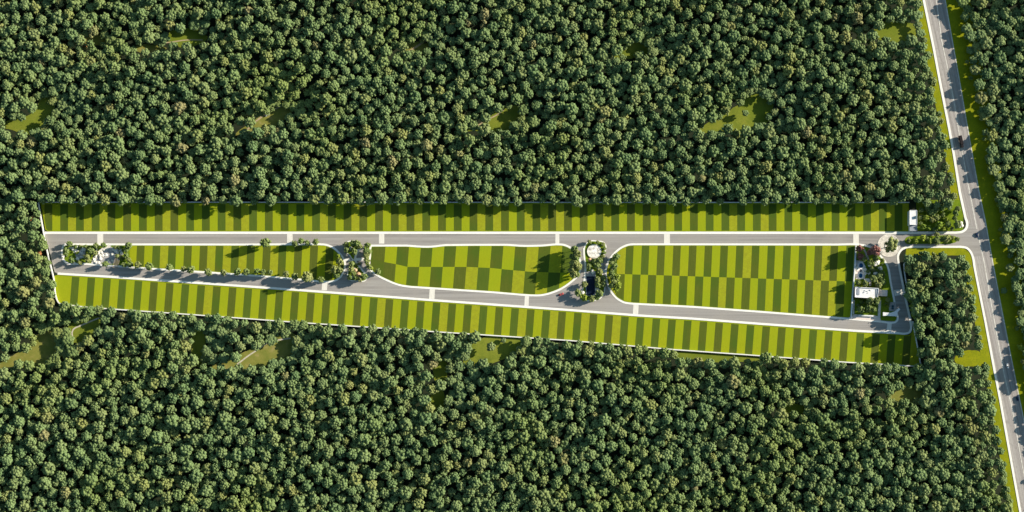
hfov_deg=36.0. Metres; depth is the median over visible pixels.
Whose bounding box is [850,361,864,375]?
forest tree
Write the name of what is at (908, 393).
clearing
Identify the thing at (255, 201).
forest tree
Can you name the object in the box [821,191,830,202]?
forest tree
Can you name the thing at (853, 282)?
boundary wall
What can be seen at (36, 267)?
forest tree
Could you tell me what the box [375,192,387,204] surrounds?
forest tree
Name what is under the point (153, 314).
forest tree
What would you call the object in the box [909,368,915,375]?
forest tree
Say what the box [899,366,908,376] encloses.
forest tree
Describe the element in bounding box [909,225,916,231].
annex building
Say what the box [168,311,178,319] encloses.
forest tree
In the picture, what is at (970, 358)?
clearing
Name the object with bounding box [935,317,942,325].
forest tree
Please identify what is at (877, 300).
garden tree
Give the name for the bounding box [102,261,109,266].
garden tree
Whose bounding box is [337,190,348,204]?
forest tree
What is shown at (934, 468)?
forest
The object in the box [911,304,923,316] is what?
forest tree
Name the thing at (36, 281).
forest tree
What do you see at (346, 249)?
garden tree
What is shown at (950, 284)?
forest tree
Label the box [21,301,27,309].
forest tree
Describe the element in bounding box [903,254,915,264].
forest tree
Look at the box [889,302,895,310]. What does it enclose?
parking pad
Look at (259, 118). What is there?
forest track
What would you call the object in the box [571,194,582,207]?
forest tree
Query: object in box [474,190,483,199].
forest tree
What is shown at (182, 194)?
forest tree
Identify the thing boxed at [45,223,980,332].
road
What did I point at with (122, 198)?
forest tree
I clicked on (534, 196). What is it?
forest tree
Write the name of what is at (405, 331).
forest tree
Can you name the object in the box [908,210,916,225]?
service building
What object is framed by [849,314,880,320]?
forecourt
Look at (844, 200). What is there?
forest tree
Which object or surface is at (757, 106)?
clearing
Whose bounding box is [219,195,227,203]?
forest tree
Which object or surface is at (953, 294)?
forest tree
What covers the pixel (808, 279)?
lawn
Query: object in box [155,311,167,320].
forest tree
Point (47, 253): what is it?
boundary wall
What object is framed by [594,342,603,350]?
forest tree
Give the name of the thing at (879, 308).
garden path
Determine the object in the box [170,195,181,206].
forest tree
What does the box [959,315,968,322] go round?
forest tree
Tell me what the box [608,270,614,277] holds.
garden tree
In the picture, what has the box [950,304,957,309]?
forest tree
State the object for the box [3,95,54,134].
clearing
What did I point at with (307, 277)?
garden tree
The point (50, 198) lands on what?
forest tree
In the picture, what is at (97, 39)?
clearing
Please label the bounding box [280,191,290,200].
forest tree
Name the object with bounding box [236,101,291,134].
clearing
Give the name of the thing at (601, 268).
kerb
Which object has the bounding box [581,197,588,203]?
forest tree
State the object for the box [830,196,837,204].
forest tree
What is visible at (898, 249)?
plaza border
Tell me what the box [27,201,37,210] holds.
forest tree
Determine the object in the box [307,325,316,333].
forest tree
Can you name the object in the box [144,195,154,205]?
forest tree
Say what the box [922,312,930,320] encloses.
forest tree
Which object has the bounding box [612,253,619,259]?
garden tree
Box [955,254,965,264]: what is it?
forest tree
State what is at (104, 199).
forest tree
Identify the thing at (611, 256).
pavement
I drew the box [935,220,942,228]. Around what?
bright tree
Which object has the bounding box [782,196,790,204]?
forest tree
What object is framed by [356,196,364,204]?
forest tree
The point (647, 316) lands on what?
pavement
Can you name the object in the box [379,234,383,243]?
crossing
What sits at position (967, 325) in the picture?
forest tree
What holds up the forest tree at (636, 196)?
on the ground at (716, 18)
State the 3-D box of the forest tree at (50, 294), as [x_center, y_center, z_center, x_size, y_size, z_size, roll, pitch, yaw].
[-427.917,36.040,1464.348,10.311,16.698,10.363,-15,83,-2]
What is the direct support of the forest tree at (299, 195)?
on the ground at (716, 18)
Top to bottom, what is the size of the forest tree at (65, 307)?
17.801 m
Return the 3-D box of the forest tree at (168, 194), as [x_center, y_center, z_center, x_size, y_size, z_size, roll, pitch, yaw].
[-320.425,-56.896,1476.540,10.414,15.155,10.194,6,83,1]
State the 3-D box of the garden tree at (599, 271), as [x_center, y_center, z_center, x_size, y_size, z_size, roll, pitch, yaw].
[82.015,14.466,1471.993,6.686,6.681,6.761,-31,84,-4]
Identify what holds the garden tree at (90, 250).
on the garden bed at (120, 262)
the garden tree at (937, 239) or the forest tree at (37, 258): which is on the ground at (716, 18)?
the forest tree at (37, 258)
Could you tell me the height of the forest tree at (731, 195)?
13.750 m
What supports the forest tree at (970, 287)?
on the ground at (716, 18)
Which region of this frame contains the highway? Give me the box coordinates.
[925,0,1023,511]
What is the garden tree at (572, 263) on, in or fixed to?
on the lawn at (527, 270)
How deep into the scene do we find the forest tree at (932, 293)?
1461.57 m
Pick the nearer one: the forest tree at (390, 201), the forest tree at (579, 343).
the forest tree at (579, 343)
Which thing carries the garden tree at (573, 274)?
on the lawn at (527, 270)
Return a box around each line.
[930,2,1023,497]
[933,2,1023,481]
[936,0,1023,473]
[940,2,1023,445]
[945,0,1023,420]
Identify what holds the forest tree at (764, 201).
on the ground at (716, 18)
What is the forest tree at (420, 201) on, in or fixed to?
on the ground at (716, 18)
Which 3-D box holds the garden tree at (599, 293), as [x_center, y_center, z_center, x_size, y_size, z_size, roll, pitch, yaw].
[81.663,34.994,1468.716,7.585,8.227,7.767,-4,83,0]
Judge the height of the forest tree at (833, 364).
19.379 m
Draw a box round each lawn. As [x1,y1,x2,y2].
[41,203,908,231]
[54,275,918,365]
[130,245,343,280]
[370,245,578,294]
[607,245,854,316]
[852,245,896,320]
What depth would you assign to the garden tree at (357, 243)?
1468.44 m
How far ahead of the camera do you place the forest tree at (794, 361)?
1449.91 m
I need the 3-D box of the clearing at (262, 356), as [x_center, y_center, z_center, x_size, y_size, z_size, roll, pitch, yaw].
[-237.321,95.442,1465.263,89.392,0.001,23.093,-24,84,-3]
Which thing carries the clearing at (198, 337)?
on the ground at (716, 18)
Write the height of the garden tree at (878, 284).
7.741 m
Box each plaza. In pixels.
[75,251,84,258]
[94,247,115,263]
[586,271,595,275]
[588,245,600,257]
[855,260,865,278]
[878,235,898,255]
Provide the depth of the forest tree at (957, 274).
1463.10 m
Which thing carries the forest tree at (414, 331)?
on the ground at (716, 18)
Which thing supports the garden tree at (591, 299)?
on the garden bed at (587, 257)
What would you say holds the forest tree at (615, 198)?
on the ground at (716, 18)
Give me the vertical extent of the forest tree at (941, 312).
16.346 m
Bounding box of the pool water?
[586,276,594,294]
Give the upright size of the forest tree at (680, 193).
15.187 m
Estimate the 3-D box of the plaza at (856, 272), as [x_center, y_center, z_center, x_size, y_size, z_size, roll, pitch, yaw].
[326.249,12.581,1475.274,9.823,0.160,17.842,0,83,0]
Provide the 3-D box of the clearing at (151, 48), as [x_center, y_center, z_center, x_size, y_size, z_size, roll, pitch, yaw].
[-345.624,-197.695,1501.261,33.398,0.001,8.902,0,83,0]
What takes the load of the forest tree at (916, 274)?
on the ground at (716, 18)
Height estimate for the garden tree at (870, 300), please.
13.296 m
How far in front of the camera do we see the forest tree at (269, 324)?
1455.62 m
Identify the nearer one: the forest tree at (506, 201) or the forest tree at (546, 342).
the forest tree at (546, 342)
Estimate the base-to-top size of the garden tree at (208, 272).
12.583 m
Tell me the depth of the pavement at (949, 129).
1479.45 m
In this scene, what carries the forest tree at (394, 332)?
on the ground at (716, 18)
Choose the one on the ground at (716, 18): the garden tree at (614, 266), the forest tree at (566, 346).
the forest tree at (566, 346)
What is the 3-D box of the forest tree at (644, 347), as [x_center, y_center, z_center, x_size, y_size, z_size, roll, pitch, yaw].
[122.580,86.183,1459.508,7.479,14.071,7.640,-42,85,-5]
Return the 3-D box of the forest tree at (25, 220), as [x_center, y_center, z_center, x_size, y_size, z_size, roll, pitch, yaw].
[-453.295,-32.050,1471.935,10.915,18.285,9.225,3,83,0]
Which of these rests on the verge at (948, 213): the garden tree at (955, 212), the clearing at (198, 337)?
the garden tree at (955, 212)
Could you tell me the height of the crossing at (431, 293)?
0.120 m
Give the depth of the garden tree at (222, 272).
1467.08 m
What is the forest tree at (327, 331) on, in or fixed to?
on the ground at (716, 18)
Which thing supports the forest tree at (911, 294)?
on the ground at (716, 18)
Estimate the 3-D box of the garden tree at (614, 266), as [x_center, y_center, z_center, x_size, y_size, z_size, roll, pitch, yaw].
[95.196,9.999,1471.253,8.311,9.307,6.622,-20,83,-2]
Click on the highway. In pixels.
(979, 223)
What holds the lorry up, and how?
on the highway
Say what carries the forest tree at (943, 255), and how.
on the ground at (716, 18)
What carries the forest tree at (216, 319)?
on the ground at (716, 18)
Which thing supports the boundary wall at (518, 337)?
on the ground at (716, 18)
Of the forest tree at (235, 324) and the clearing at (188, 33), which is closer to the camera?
the forest tree at (235, 324)
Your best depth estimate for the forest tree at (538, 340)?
1458.84 m
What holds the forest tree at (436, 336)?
on the ground at (716, 18)
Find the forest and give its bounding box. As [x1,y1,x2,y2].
[0,0,1023,511]
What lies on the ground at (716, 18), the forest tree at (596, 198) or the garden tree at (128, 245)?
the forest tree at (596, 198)
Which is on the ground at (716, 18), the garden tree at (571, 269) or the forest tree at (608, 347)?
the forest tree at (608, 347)
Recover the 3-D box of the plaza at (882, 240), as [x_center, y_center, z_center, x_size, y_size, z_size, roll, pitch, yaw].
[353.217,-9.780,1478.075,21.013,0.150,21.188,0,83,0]
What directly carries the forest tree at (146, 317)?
on the ground at (716, 18)
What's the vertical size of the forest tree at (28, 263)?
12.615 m
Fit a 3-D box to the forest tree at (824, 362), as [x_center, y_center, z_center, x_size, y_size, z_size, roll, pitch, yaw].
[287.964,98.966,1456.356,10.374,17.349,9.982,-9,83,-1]
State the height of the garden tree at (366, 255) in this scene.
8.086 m
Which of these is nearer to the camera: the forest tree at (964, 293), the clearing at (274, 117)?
the forest tree at (964, 293)
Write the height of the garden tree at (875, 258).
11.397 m
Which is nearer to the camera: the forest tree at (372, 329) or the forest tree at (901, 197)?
the forest tree at (372, 329)
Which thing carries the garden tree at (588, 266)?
on the garden bed at (587, 257)
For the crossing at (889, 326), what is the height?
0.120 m
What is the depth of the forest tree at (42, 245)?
1465.03 m
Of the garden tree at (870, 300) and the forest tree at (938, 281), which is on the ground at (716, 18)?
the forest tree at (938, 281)
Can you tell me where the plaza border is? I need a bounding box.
[877,234,899,256]
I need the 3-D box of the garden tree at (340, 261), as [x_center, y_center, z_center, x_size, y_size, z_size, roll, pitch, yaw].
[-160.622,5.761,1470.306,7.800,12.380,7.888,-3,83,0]
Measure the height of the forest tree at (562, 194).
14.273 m
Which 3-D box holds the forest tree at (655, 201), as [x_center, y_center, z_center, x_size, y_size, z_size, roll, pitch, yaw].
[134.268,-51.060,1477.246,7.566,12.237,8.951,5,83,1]
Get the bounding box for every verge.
[906,248,1018,511]
[916,200,962,230]
[918,0,963,216]
[946,0,1023,416]
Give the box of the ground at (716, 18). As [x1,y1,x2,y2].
[0,0,1023,511]
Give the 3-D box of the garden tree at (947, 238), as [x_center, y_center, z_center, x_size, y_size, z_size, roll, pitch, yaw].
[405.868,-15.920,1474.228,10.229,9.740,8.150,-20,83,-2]
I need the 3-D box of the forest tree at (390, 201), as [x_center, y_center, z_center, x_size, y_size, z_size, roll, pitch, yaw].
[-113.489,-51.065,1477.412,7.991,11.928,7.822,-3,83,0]
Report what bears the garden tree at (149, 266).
on the lawn at (316, 261)
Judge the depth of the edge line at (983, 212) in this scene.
1481.65 m
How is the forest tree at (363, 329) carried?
on the ground at (716, 18)
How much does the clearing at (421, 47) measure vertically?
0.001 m
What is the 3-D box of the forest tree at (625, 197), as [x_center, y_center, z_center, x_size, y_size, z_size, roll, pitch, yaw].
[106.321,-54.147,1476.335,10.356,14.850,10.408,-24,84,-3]
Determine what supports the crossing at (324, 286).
on the road
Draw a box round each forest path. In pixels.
[71,317,98,335]
[237,337,290,363]
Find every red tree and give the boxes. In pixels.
[855,244,863,251]
[869,245,880,255]
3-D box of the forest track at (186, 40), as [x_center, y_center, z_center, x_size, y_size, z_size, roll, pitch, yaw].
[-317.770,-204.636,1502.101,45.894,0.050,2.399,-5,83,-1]
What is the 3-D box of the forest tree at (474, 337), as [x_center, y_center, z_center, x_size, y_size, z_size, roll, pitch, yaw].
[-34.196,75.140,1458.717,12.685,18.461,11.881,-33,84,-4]
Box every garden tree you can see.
[63,247,68,254]
[66,241,72,246]
[87,247,94,253]
[93,242,99,248]
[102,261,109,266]
[125,242,131,248]
[127,261,132,267]
[135,261,141,268]
[145,262,153,270]
[166,263,173,270]
[186,266,194,273]
[204,268,211,276]
[220,269,226,275]
[234,268,240,275]
[242,268,249,275]
[259,238,271,246]
[260,269,266,275]
[282,271,288,276]
[291,273,298,279]
[292,240,297,246]
[297,238,304,243]
[300,271,312,282]
[312,239,318,244]
[317,277,324,281]
[331,265,337,273]
[336,258,343,265]
[336,267,342,272]
[344,247,349,253]
[348,266,354,271]
[354,240,360,247]
[360,273,367,278]
[363,252,369,258]
[375,268,380,274]
[567,267,575,272]
[569,259,577,268]
[569,271,576,277]
[570,245,577,252]
[572,249,580,256]
[574,288,580,296]
[575,262,581,269]
[581,281,587,287]
[586,263,591,269]
[588,295,594,301]
[593,262,601,268]
[594,276,600,282]
[595,282,601,287]
[596,257,602,263]
[596,289,602,296]
[597,268,602,274]
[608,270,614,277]
[610,263,617,269]
[611,277,617,284]
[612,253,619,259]
[857,306,864,313]
[865,304,871,311]
[866,297,873,303]
[869,275,876,281]
[873,255,878,261]
[873,297,880,304]
[875,272,882,279]
[875,280,881,287]
[880,279,885,285]
[884,236,898,252]
[927,209,936,216]
[929,216,935,222]
[933,236,940,244]
[942,234,950,242]
[945,221,950,227]
[952,209,958,215]
[953,219,961,228]
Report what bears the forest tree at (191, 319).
on the ground at (716, 18)
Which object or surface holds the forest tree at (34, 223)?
on the ground at (716, 18)
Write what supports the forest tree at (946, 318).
on the ground at (716, 18)
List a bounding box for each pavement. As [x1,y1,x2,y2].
[45,0,967,233]
[57,246,1020,511]
[61,243,345,282]
[369,243,581,295]
[605,243,898,323]
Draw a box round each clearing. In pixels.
[0,330,55,367]
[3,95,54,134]
[68,316,100,342]
[82,35,106,44]
[135,44,166,52]
[168,28,207,46]
[191,330,204,366]
[208,332,294,368]
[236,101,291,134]
[406,42,430,51]
[430,389,444,410]
[433,357,447,380]
[463,336,520,363]
[468,105,520,130]
[614,50,636,58]
[625,42,648,54]
[670,350,759,361]
[700,90,772,132]
[778,403,803,414]
[874,21,916,42]
[891,385,922,402]
[954,350,987,366]
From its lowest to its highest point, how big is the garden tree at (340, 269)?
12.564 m
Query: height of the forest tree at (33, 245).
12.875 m
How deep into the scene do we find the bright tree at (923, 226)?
1473.88 m
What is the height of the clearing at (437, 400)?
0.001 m
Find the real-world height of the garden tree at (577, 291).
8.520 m
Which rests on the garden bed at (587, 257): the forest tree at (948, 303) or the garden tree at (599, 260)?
the garden tree at (599, 260)
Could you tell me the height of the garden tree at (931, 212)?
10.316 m
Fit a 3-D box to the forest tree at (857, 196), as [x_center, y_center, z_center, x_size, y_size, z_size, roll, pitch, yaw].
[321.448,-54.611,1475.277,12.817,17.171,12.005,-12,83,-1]
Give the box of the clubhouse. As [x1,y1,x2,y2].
[854,287,878,298]
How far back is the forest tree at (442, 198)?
1470.39 m
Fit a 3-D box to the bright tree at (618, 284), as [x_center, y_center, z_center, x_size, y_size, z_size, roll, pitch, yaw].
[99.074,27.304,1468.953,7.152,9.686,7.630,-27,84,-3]
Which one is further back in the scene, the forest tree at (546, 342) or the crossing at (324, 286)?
the crossing at (324, 286)
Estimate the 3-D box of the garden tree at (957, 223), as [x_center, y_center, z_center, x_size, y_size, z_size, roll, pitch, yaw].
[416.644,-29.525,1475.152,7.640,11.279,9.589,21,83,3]
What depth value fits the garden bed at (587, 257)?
1476.38 m
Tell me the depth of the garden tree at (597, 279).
1469.31 m
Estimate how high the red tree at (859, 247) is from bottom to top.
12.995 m
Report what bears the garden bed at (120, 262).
on the road
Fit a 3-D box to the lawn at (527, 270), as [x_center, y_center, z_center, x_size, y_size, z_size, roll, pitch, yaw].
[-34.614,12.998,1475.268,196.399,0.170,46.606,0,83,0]
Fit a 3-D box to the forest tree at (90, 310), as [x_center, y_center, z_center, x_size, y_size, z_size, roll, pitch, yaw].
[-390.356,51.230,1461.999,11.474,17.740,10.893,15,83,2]
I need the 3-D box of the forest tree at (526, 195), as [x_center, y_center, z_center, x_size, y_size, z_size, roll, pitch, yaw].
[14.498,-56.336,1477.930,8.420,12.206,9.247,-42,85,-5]
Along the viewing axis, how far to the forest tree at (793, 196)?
1470.97 m
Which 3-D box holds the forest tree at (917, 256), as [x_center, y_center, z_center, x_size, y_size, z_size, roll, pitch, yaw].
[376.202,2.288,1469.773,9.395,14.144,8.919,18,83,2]
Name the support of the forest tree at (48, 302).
on the ground at (716, 18)
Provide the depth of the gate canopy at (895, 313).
1465.90 m
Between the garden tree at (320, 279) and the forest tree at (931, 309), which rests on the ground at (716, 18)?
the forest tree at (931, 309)
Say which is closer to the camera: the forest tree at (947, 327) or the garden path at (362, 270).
the forest tree at (947, 327)
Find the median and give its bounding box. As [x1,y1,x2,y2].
[905,235,956,243]
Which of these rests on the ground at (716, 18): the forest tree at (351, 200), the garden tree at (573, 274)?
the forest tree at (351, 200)
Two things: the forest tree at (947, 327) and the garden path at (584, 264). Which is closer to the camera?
the forest tree at (947, 327)
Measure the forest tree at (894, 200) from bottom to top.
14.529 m
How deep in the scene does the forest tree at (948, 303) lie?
1458.63 m
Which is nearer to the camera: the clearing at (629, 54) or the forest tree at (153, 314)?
the forest tree at (153, 314)
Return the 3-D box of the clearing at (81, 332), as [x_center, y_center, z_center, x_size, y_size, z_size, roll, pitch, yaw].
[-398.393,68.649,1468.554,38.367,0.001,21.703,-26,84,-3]
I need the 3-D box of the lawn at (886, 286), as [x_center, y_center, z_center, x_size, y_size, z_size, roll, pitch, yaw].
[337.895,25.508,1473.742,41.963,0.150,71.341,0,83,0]
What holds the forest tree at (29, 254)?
on the ground at (716, 18)
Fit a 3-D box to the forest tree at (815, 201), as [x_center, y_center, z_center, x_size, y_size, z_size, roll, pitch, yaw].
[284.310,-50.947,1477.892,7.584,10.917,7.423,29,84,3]
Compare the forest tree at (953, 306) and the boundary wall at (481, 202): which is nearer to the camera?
the forest tree at (953, 306)
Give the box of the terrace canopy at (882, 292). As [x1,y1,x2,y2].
[879,290,887,295]
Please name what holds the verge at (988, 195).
on the ground at (716, 18)
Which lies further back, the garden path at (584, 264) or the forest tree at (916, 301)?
the garden path at (584, 264)
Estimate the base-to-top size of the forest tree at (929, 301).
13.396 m
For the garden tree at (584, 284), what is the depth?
1468.71 m
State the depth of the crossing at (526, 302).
1471.61 m
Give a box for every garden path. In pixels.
[91,244,110,263]
[354,249,364,272]
[583,248,585,280]
[878,301,880,316]
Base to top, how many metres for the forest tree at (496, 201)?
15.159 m
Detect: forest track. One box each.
[166,39,202,42]
[247,106,281,129]
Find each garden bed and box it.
[63,245,129,265]
[348,241,358,258]
[348,261,364,280]
[581,241,604,299]
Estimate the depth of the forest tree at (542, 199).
1473.06 m
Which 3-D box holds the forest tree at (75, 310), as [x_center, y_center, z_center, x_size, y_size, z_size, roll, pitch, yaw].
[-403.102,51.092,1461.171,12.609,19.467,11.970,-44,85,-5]
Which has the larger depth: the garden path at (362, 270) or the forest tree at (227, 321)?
the garden path at (362, 270)
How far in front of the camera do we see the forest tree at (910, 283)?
1458.01 m
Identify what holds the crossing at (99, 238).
on the road
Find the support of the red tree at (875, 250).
on the lawn at (886, 286)
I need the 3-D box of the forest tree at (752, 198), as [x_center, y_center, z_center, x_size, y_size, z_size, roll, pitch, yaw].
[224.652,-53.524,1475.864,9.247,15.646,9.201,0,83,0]
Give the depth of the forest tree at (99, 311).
1463.25 m
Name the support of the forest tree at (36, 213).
on the ground at (716, 18)
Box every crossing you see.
[97,234,102,242]
[287,234,292,242]
[322,283,326,289]
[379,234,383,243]
[429,289,434,298]
[524,296,528,305]
[555,234,558,242]
[633,305,638,313]
[664,234,669,242]
[853,234,858,243]
[887,324,891,331]
[894,289,903,295]
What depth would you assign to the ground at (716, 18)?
1484.81 m
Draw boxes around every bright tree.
[580,294,586,300]
[615,281,621,288]
[920,224,926,229]
[922,214,928,221]
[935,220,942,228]
[1017,343,1023,350]
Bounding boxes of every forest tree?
[19,200,28,208]
[20,217,31,225]
[21,267,34,279]
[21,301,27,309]
[24,249,34,259]
[25,225,32,233]
[25,259,32,266]
[26,229,39,241]
[26,296,38,308]
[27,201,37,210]
[28,285,34,291]
[29,218,40,228]
[29,242,36,249]
[30,276,41,286]
[31,252,42,263]
[32,263,42,272]
[33,209,40,216]
[33,289,42,297]
[37,193,45,204]
[37,234,44,241]
[37,240,47,250]
[38,283,47,292]
[40,266,50,275]
[40,276,48,282]
[42,260,51,266]
[42,296,54,308]
[44,192,55,203]
[46,279,56,289]
[46,290,55,297]
[57,194,66,203]
[58,301,71,313]
[66,194,75,203]
[69,303,82,317]
[78,196,87,205]
[84,305,96,316]
[87,193,97,204]
[95,305,105,314]
[100,194,110,205]
[103,306,116,317]
[116,191,128,205]
[127,309,133,317]
[128,194,137,203]
[131,310,143,322]
[136,196,143,203]
[142,312,151,321]
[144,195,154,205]
[150,311,156,318]
[154,195,164,205]
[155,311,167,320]
[164,189,173,199]
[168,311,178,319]
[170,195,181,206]
[177,189,186,198]
[186,314,196,324]
[201,196,210,204]
[203,314,210,321]
[209,194,218,201]
[210,312,225,324]
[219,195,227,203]
[222,316,231,325]
[229,193,241,206]
[230,319,240,328]
[239,319,248,327]
[246,191,253,199]
[251,198,258,204]
[254,189,264,198]
[264,192,276,206]
[264,320,273,329]
[273,318,284,328]
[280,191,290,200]
[288,320,299,330]
[294,191,303,200]
[298,319,308,329]
[303,191,309,198]
[307,194,319,204]
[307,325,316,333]
[315,323,322,330]
[320,323,332,337]
[324,192,334,204]
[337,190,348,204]
[337,323,346,333]
[348,196,355,204]
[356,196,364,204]
[359,325,367,334]
[363,191,371,197]
[365,196,374,205]
[367,324,377,334]
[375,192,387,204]
[380,326,390,335]
[387,197,394,204]
[390,326,401,336]
[395,191,406,205]
[400,328,409,336]
[408,195,415,202]
[410,327,418,337]
[416,197,423,204]
[416,328,428,338]
[427,190,437,204]
[430,329,441,341]
[437,194,448,204]
[442,332,454,344]
[447,192,453,199]
[452,188,465,201]
[458,331,467,341]
[462,194,472,204]
[468,330,480,343]
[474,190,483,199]
[481,194,493,206]
[491,195,502,206]
[501,196,510,205]
[512,196,522,206]
[520,335,531,346]
[522,191,530,199]
[530,192,539,200]
[532,335,543,346]
[539,194,545,202]
[542,338,549,345]
[545,190,554,199]
[550,196,559,204]
[557,190,566,198]
[560,340,571,352]
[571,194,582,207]
[576,339,582,347]
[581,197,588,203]
[588,340,594,347]
[591,194,600,202]
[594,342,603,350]
[602,195,610,204]
[604,343,614,352]
[609,192,621,204]
[622,192,630,202]
[623,345,632,356]
[630,191,642,203]
[633,344,642,355]
[642,194,650,204]
[642,345,647,352]
[652,197,658,204]
[654,189,666,199]
[657,347,670,358]
[666,193,676,206]
[669,349,678,358]
[675,189,684,199]
[681,196,692,205]
[692,196,699,203]
[701,193,710,203]
[716,198,724,204]
[726,191,735,199]
[738,196,747,205]
[748,194,756,202]
[758,352,771,365]
[760,197,769,205]
[769,191,781,203]
[771,355,780,363]
[777,359,788,370]
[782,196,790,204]
[788,190,797,201]
[790,357,799,366]
[799,190,814,201]
[800,357,810,367]
[812,197,818,204]
[819,358,828,367]
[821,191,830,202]
[828,358,839,369]
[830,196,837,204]
[833,191,842,197]
[838,195,849,206]
[839,362,846,370]
[850,191,862,203]
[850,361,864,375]
[863,362,869,367]
[864,193,874,203]
[868,362,882,372]
[881,363,891,373]
[888,196,898,205]
[891,363,899,372]
[897,193,905,201]
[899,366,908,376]
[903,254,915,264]
[903,287,917,300]
[904,265,912,273]
[905,279,916,287]
[908,270,920,278]
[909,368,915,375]
[911,296,920,304]
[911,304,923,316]
[912,259,926,272]
[913,254,920,261]
[913,319,925,331]
[913,363,924,373]
[914,283,924,292]
[918,251,930,261]
[919,289,929,302]
[920,276,932,288]
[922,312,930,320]
[925,318,936,329]
[926,268,935,277]
[926,298,933,304]
[926,303,937,314]
[929,290,936,297]
[930,252,939,264]
[932,294,944,305]
[933,267,946,277]
[934,277,943,286]
[935,285,945,295]
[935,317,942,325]
[938,251,947,260]
[938,309,946,316]
[942,258,956,272]
[942,313,951,323]
[943,269,952,280]
[943,299,952,308]
[943,323,951,330]
[945,308,952,315]
[946,278,958,289]
[948,289,959,299]
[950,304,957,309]
[952,269,962,279]
[952,306,964,318]
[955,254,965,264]
[956,278,965,288]
[958,300,968,309]
[959,287,971,298]
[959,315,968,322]
[960,260,970,273]
[961,319,972,331]
[963,274,972,282]
[965,284,973,291]
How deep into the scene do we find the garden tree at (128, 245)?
1471.18 m
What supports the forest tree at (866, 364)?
on the ground at (716, 18)
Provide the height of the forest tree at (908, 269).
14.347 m
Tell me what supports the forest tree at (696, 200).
on the ground at (716, 18)
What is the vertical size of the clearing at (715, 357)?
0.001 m
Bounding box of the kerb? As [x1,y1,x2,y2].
[581,240,605,300]
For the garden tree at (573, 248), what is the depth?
1466.23 m
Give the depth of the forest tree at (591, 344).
1455.86 m
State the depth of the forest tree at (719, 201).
1474.28 m
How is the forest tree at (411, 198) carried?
on the ground at (716, 18)
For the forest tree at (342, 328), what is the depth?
1456.16 m
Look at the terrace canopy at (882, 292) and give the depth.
1469.30 m
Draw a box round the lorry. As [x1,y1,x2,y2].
[958,135,963,147]
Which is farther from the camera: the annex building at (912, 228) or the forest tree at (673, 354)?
the annex building at (912, 228)
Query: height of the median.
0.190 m
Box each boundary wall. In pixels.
[38,203,59,303]
[46,202,909,202]
[72,305,913,366]
[850,245,856,317]
[912,321,920,363]
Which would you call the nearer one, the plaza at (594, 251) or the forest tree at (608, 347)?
the forest tree at (608, 347)
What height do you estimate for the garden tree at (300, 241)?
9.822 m
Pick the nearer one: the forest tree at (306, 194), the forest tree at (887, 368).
the forest tree at (887, 368)
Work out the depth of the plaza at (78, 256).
1476.81 m
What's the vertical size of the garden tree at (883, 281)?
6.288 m
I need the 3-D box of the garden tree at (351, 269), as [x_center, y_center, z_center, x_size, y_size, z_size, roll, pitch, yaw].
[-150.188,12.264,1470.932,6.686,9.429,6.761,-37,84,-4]
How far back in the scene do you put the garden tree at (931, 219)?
1474.93 m
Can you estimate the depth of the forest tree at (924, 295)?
1455.62 m
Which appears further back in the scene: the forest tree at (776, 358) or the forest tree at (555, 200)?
the forest tree at (555, 200)
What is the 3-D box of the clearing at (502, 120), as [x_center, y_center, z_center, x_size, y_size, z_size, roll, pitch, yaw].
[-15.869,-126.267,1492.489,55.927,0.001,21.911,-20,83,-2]
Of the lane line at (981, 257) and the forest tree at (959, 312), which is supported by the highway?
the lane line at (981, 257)
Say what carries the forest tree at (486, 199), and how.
on the ground at (716, 18)
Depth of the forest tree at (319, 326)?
1462.42 m
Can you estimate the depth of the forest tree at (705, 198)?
1471.62 m
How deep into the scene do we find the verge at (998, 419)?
1465.96 m
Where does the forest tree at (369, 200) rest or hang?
on the ground at (716, 18)
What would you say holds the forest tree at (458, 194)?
on the ground at (716, 18)
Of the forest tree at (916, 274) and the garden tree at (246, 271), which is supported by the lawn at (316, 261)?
the garden tree at (246, 271)
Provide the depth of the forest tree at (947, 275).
1460.29 m
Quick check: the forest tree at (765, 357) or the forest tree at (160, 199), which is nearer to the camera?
the forest tree at (765, 357)
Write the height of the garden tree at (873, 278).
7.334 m
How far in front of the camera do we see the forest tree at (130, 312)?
1462.16 m
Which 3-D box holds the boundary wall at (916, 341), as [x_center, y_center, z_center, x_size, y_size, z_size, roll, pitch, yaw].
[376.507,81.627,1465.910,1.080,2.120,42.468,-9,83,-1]
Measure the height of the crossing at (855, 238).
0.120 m
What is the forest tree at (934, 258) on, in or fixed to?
on the ground at (716, 18)
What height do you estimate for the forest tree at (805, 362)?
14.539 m
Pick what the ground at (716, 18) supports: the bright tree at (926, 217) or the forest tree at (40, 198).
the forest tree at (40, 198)
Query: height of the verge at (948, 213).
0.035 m
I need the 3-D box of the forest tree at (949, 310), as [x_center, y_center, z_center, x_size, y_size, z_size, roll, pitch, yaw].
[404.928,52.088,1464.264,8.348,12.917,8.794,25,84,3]
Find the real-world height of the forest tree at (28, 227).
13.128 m
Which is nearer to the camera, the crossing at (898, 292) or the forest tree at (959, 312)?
the forest tree at (959, 312)
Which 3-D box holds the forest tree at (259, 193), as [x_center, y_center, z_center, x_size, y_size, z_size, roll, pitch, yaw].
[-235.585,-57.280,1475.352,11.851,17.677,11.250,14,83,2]
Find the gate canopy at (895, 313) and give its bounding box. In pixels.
[883,308,899,316]
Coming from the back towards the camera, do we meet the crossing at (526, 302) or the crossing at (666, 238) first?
the crossing at (666, 238)
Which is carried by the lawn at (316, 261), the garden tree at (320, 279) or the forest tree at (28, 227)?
the garden tree at (320, 279)

